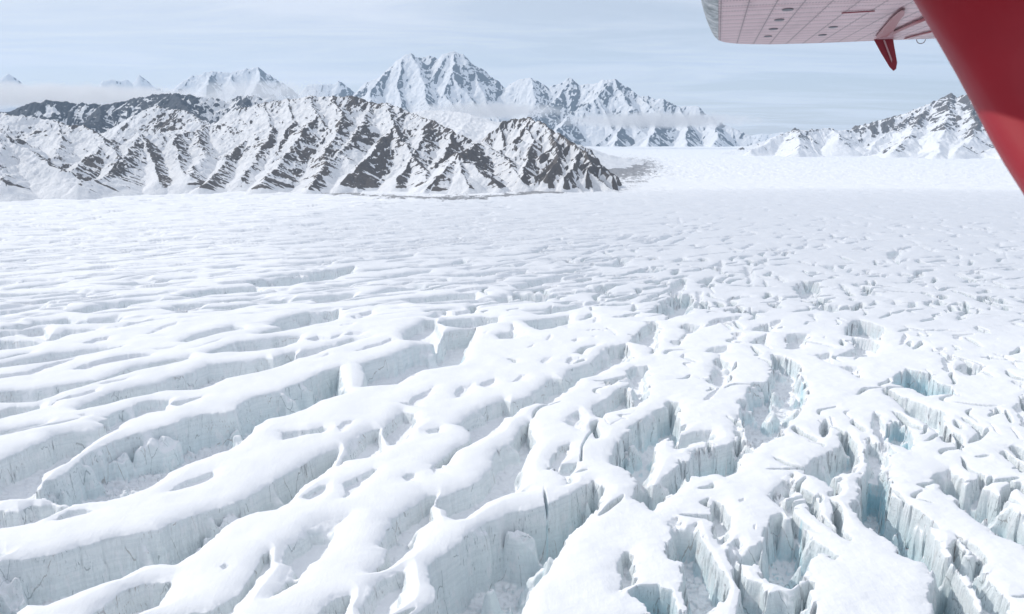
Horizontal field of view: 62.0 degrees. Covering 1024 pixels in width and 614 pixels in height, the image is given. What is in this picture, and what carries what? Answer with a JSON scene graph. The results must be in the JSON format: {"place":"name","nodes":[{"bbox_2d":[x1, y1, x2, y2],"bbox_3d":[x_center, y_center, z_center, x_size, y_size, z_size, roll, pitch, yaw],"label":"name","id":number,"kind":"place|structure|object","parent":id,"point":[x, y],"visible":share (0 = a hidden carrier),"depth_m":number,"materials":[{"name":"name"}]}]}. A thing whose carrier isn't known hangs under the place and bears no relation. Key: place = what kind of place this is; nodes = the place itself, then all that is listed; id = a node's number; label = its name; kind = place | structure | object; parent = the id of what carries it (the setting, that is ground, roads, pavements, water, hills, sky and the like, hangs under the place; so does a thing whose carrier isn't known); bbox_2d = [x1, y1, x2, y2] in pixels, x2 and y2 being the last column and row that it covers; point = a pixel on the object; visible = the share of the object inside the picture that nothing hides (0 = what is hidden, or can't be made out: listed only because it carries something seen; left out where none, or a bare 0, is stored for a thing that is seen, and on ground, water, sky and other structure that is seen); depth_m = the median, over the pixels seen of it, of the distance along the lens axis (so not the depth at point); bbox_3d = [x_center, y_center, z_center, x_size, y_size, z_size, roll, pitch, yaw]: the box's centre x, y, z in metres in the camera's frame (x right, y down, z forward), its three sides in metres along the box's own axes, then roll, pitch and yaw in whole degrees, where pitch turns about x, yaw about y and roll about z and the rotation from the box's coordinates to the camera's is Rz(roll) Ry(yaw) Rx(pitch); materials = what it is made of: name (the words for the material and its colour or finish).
{"place":"outdoors","nodes":[
{"label":"outdoors","id":0,"kind":"place"},
{"bbox_2d":[0,73,57,111],"bbox_3d":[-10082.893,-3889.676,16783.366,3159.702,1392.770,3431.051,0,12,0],"label":"mountain","id":1,"kind":"structure","parent":0,"point":[15,93],"depth_m":16592.84,"materials":[{"name":"white snow"}]},
{"bbox_2d":[79,75,163,104],"bbox_3d":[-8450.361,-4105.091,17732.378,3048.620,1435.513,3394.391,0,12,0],"label":"mountain","id":2,"kind":"structure","parent":0,"point":[109,91],"depth_m":17523.24,"materials":[{"name":"white snow"}]},
{"bbox_2d":[0,93,281,133],"bbox_3d":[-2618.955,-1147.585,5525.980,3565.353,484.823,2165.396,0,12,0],"label":"mountain","id":3,"kind":"structure","parent":0,"point":[99,118],"depth_m":5537.76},
{"bbox_2d":[165,67,298,101],"bbox_3d":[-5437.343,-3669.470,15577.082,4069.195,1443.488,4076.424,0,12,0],"label":"mountain","id":4,"kind":"structure","parent":0,"point":[255,81],"depth_m":15379.60,"materials":[{"name":"white snow"}]},
{"bbox_2d":[0,95,623,201],"bbox_3d":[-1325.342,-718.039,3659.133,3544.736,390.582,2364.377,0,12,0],"label":"mountain","id":5,"kind":"structure","parent":0,"point":[310,144],"depth_m":3257.16,"materials":[{"name":"white snow"}]},
{"bbox_2d":[297,81,355,98],"bbox_3d":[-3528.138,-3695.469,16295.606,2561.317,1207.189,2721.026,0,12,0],"label":"mountain","id":6,"kind":"structure","parent":0,"point":[338,89],"depth_m":16009.17,"materials":[{"name":"white snow"}]},
{"bbox_2d":[0,0,966,135],"label":"sky","id":7,"kind":"structure","parent":0,"point":[668,50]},
{"bbox_2d":[0,146,1023,613],"bbox_3d":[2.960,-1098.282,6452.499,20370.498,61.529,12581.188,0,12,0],"label":"glacier","id":8,"kind":"object","parent":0,"point":[690,380],"visible":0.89,"depth_m":672.56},
{"bbox_2d":[410,110,643,168],"bbox_3d":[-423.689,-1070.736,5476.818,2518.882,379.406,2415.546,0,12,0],"label":"mountain","id":9,"kind":"structure","parent":0,"point":[471,127],"depth_m":5195.34,"materials":[{"name":"white snow"}]},
{"bbox_2d":[353,51,760,146],"bbox_3d":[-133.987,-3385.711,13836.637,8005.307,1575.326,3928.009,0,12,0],"label":"mountain","id":10,"kind":"structure","parent":0,"point":[610,112],"depth_m":13406.92,"materials":[{"name":"white snow"}]},
{"bbox_2d":[750,132,785,141],"bbox_3d":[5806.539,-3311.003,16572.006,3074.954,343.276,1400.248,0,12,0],"label":"mountain","id":11,"kind":"structure","parent":0,"point":[762,137],"depth_m":16867.79,"materials":[{"name":"white snow"}]},
{"bbox_2d":[722,93,1000,158],"bbox_3d":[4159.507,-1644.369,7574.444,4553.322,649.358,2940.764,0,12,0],"label":"mountain","id":12,"kind":"structure","parent":0,"point":[949,126],"depth_m":7359.62,"materials":[{"name":"white snow"}]},
{"bbox_2d":[701,0,1023,194],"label":"aircraft","id":13,"kind":"object","parent":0,"point":[981,43],"visible":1,"depth_m":1.77,"materials":[{"name":"metal"}]}
]}

